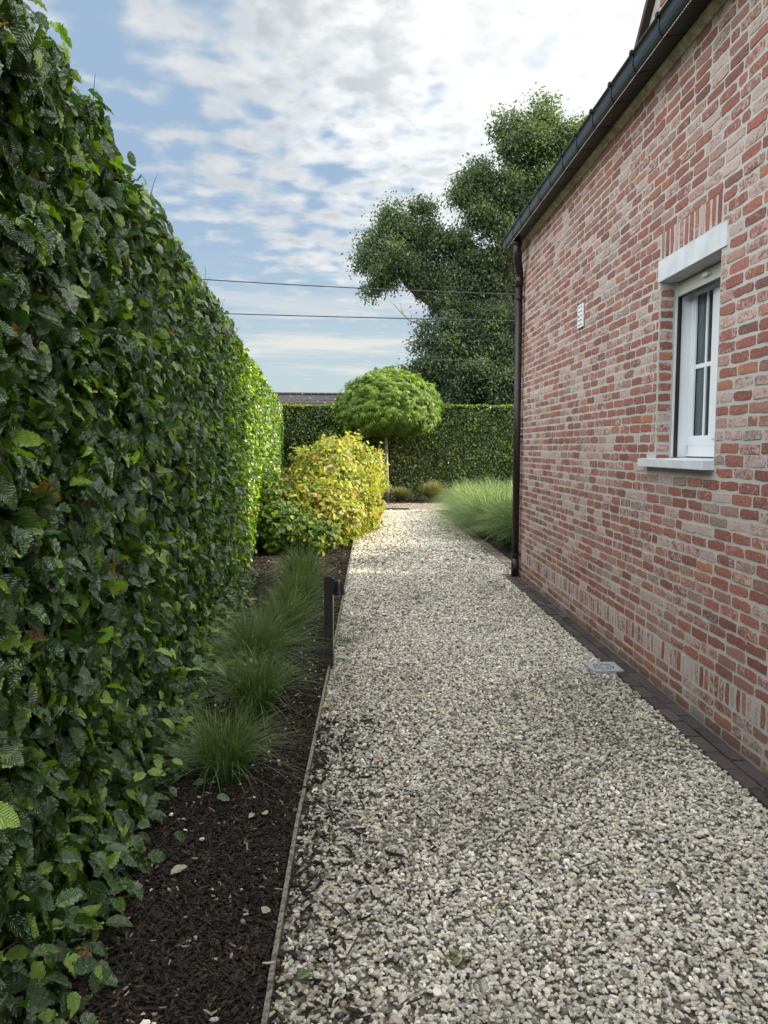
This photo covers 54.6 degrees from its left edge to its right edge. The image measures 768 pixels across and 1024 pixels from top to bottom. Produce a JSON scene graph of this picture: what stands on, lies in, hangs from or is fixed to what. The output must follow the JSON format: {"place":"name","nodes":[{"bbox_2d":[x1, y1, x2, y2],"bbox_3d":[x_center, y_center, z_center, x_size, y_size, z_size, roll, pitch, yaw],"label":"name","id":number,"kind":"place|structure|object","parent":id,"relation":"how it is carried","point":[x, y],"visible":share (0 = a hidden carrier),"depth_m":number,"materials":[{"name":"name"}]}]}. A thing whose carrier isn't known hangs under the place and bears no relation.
{"place":"outdoors","nodes":[
{"label":"outdoors","id":0,"kind":"place"},
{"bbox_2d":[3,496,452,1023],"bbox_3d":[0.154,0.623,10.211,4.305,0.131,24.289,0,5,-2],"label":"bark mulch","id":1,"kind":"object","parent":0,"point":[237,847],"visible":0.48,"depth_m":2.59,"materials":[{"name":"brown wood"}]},
{"bbox_2d":[0,0,284,1023],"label":"hedge","id":2,"kind":"object","parent":1,"relation":"on","point":[140,434],"visible":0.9,"depth_m":2.44,"materials":[{"name":"green plant"}]},
{"bbox_2d":[171,865,187,873],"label":"fallen leaf","id":3,"kind":"object","parent":1,"relation":"on","point":[176,869],"visible":1,"depth_m":2.62,"materials":[{"name":"green plant"}]},
{"bbox_2d":[193,778,203,785],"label":"fallen leaf","id":4,"kind":"object","parent":1,"relation":"on","point":[198,782],"visible":0.96,"depth_m":3.29,"materials":[{"name":"green plant"}]},
{"bbox_2d":[186,650,253,693],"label":"hornbeam seedling","id":5,"kind":"object","parent":1,"relation":"on","point":[201,665],"visible":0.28,"depth_m":4.53,"materials":[{"name":"green plant"}]},
{"bbox_2d":[217,793,229,800],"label":"fallen leaf","id":6,"kind":"object","parent":1,"relation":"on","point":[223,797],"visible":1,"depth_m":3.15,"materials":[{"name":"green plant"}]},
{"bbox_2d":[130,618,324,1023],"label":"stray pebbles","id":7,"kind":"object","parent":1,"relation":"on","point":[212,1019],"visible":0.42,"depth_m":2.52,"materials":[{"name":"stone"}]},
{"bbox_2d":[136,694,325,802],"bbox_3d":[-0.738,1.017,3.388,0.981,0.373,1.030,0,5,-2],"label":"grass clump","id":8,"kind":"object","parent":1,"relation":"on","point":[222,765],"visible":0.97,"depth_m":3.34,"materials":[{"name":"green plant"}]},
{"bbox_2d":[171,635,344,743],"bbox_3d":[-0.749,0.920,4.192,1.126,0.427,1.125,0,5,-2],"label":"grass clump","id":9,"kind":"object","parent":1,"relation":"on","point":[252,686],"visible":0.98,"depth_m":4.15,"materials":[{"name":"green plant"}]},
{"bbox_2d":[261,906,270,912],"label":"fallen leaf","id":10,"kind":"object","parent":1,"relation":"on","point":[265,909],"visible":1,"depth_m":2.39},
{"bbox_2d":[186,597,361,704],"bbox_3d":[-0.840,0.820,4.901,1.564,0.506,1.628,-2,5,-25],"label":"grass clump","id":11,"kind":"object","parent":1,"relation":"on","point":[267,638],"visible":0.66,"depth_m":4.88,"materials":[{"name":"green plant"}]},
{"bbox_2d":[219,579,364,656],"bbox_3d":[-0.747,0.752,5.703,1.307,0.501,1.306,0,5,-2],"label":"grass clump","id":12,"kind":"object","parent":1,"relation":"on","point":[293,613],"visible":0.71,"depth_m":5.67,"materials":[{"name":"green plant"}]},
{"bbox_2d":[254,473,342,555],"bbox_3d":[-1.499,0.011,11.041,1.278,1.167,2.373,-3,6,-31],"label":"green shrub","id":13,"kind":"object","parent":1,"relation":"on","point":[273,531],"visible":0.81,"depth_m":10.39,"materials":[{"name":"green plant"}]},
{"bbox_2d":[238,560,362,619],"bbox_3d":[-0.767,0.658,6.513,1.304,0.549,1.318,0,5,-2],"label":"grass clump","id":14,"kind":"object","parent":1,"relation":"on","point":[303,581],"visible":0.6,"depth_m":6.47,"materials":[{"name":"green plant"}]},
{"bbox_2d":[256,538,358,589],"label":"grass clump","id":15,"kind":"object","parent":1,"relation":"on","point":[309,555],"visible":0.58,"depth_m":7.66,"materials":[{"name":"green plant"}]},
{"bbox_2d":[261,538,354,1023],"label":"edging strip","id":16,"kind":"object","parent":1,"relation":"on","point":[275,953],"visible":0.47,"depth_m":2.63,"materials":[{"name":"grey metal"}]},
{"bbox_2d":[274,429,391,549],"bbox_3d":[-0.835,-0.577,13.553,2.092,1.888,6.245,1,5,10],"label":"dogwood shrub","id":17,"kind":"object","parent":1,"relation":"on","point":[336,471],"visible":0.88,"depth_m":11.78,"materials":[{"name":"yellow plant"}]},
{"bbox_2d":[324,575,344,669],"bbox_3d":[-0.335,0.774,5.052,0.140,0.686,0.080,0,5,-2],"label":"garden light","id":18,"kind":"object","parent":1,"relation":"on","point":[332,587],"visible":0.99,"depth_m":5.02,"materials":[{"name":"black metal"}]},
{"bbox_2d":[332,365,442,501],"bbox_3d":[0.097,-2.151,20.662,3.175,3.785,3.187,0,5,-2],"label":"ball tree","id":19,"kind":"object","parent":1,"relation":"on","point":[385,403],"visible":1,"depth_m":19.63,"materials":[{"name":"green plant"}]},
{"bbox_2d":[282,403,513,497],"bbox_3d":[2.670,-1.856,22.457,12.354,2.914,0.814,0,5,-2],"label":"hedge","id":20,"kind":"object","parent":1,"relation":"on","point":[302,425],"visible":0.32,"depth_m":22.15,"materials":[{"name":"green plant"}]},
{"bbox_2d":[385,485,418,500],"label":"grass clump","id":21,"kind":"object","parent":1,"relation":"on","point":[397,494],"visible":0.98,"depth_m":20.86,"materials":[{"name":"green plant"}]},
{"bbox_2d":[411,480,450,500],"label":"grass clump","id":22,"kind":"object","parent":1,"relation":"on","point":[436,489],"visible":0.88,"depth_m":20.73,"materials":[{"name":"plant"}]},
{"bbox_2d":[23,0,645,393],"label":"sky","id":23,"kind":"structure","parent":0,"point":[268,129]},
{"bbox_2d":[201,279,515,294],"bbox_3d":[3.152,-7.957,25.525,36.002,1.163,0.036,0,5,-2],"label":"overhead cable","id":24,"kind":"object","parent":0,"point":[358,288],"visible":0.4,"depth_m":25.41,"materials":[{"name":"black plastic"}]},
{"bbox_2d":[229,313,514,320],"bbox_3d":[3.152,-6.752,25.629,36.000,0.616,0.036,0,5,-2],"label":"overhead cable","id":25,"kind":"object","parent":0,"point":[371,317],"visible":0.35,"depth_m":25.50,"materials":[{"name":"black plastic"}]},
{"bbox_2d":[274,392,497,476],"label":"barn","id":26,"kind":"structure","parent":0,"point":[289,398],"depth_m":41.01,"materials":[{"name":"stone"}]},
{"bbox_2d":[382,503,450,510],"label":"brick path","id":27,"kind":"structure","parent":0,"point":[415,506],"depth_m":18.95,"materials":[{"name":"brick"}]},
{"bbox_2d":[385,508,409,509],"bbox_3d":[0.288,-0.082,18.119,0.650,0.018,0.360,0,5,-2],"label":"garden edging","id":28,"kind":"object","parent":27,"relation":"on","point":[397,508],"depth_m":18.05,"materials":[{"name":"black"}]},
{"bbox_2d":[391,476,489,492],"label":"ground","id":29,"kind":"structure","parent":0,"point":[432,480],"depth_m":33.71,"materials":[{"name":"green plant"}]},
{"bbox_2d":[341,188,521,474],"bbox_3d":[2.247,-6.830,29.543,7.907,11.550,3.509,0,5,-2],"label":"spreading tree","id":30,"kind":"object","parent":29,"relation":"on","point":[409,252],"visible":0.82,"depth_m":28.90,"materials":[{"name":"green plant"}]},
{"bbox_2d":[396,284,515,474],"bbox_3d":[4.430,-4.854,29.069,8.872,7.710,5.219,-1,5,-13],"label":"dense tree","id":31,"kind":"object","parent":29,"relation":"on","point":[455,367],"visible":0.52,"depth_m":28.02,"materials":[{"name":"green plant"}]},
{"bbox_2d":[441,82,591,484],"bbox_3d":[6.815,-8.659,30.031,9.567,15.097,5.793,0,5,-2],"label":"tall tree","id":32,"kind":"object","parent":29,"relation":"on","point":[484,197],"visible":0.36,"depth_m":28.50,"materials":[{"name":"green plant"}]},
{"bbox_2d":[502,0,767,776],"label":"brick house","id":33,"kind":"structure","parent":29,"relation":"on","point":[640,500],"depth_m":4.62,"materials":[{"name":"brick"}]},
{"bbox_2d":[670,262,720,457],"bbox_3d":[1.898,-0.846,4.257,0.186,1.073,0.776,0,5,-2],"label":"window","id":34,"kind":"structure","parent":33,"relation":"in","point":[697,305],"depth_m":4.56,"materials":[{"name":"white plastic"}]},
{"bbox_2d":[503,573,767,808],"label":"paver strip","id":35,"kind":"object","parent":29,"relation":"on","point":[727,758],"visible":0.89,"depth_m":4.21,"materials":[{"name":"ceramic"}]},
{"bbox_2d":[510,578,767,808],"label":"paver joints","id":36,"kind":"object","parent":35,"relation":"on","point":[662,692],"visible":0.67,"depth_m":4.69,"materials":[{"name":"grey"}]},
{"bbox_2d":[423,473,512,548],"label":"ornamental grass","id":37,"kind":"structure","parent":0,"point":[486,512],"depth_m":12.29,"materials":[{"name":"green plant"}]},
{"bbox_2d":[445,511,511,559],"bbox_3d":[6.499,0.355,13.449,10.140,0.001,8.900,0,5,-2],"label":"planting bed","id":38,"kind":"object","parent":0,"point":[502,549],"depth_m":11.54,"materials":[{"name":"soil"}]},
{"bbox_2d":[440,511,510,568],"bbox_3d":[1.502,0.354,13.383,0.150,0.046,8.598,0,5,-2],"label":"border strip","id":39,"kind":"object","parent":38,"relation":"on","point":[497,554],"visible":0.52,"depth_m":11.15,"materials":[{"name":"concrete"}]},
{"bbox_2d":[269,509,767,1023],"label":"gravel","id":40,"kind":"structure","parent":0,"point":[487,575],"depth_m":2.95,"materials":[{"name":"beige gravel"}]},
{"bbox_2d":[297,969,309,978],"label":"fallen leaf","id":41,"kind":"object","parent":40,"relation":"on","point":[302,973],"visible":1,"depth_m":2.09,"materials":[{"name":"green plant"}]},
{"bbox_2d":[335,635,364,643],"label":"weed","id":42,"kind":"object","parent":40,"relation":"on","point":[352,639],"visible":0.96,"depth_m":5.72,"materials":[{"name":"green plant"}]},
{"bbox_2d":[348,932,360,954],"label":"twig","id":43,"kind":"object","parent":40,"relation":"on","point":[353,943],"visible":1,"depth_m":2.21,"materials":[{"name":"wood"}]},
{"bbox_2d":[263,715,487,1023],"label":"bark debris","id":44,"kind":"object","parent":40,"relation":"on","point":[305,893],"visible":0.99,"depth_m":2.63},
{"bbox_2d":[445,950,472,962],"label":"weed","id":45,"kind":"object","parent":40,"relation":"on","point":[456,958],"visible":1,"depth_m":2.16,"materials":[{"name":"green plant"}]},
{"bbox_2d":[581,860,601,866],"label":"twig","id":46,"kind":"object","parent":40,"relation":"on","point":[590,863],"visible":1,"depth_m":2.64,"materials":[{"name":"brown wood"}]},
{"bbox_2d":[584,662,623,675],"bbox_3d":[1.486,1.066,5.034,0.208,0.047,0.208,0,5,-2],"label":"drain cover","id":47,"kind":"object","parent":40,"relation":"on","point":[594,669],"visible":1,"depth_m":5.01,"materials":[{"name":"metal"}]},
{"bbox_2d":[667,881,678,893],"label":"fallen leaf","id":48,"kind":"object","parent":40,"relation":"on","point":[673,886],"visible":1,"depth_m":2.50,"materials":[{"name":"green plant"}]}
]}

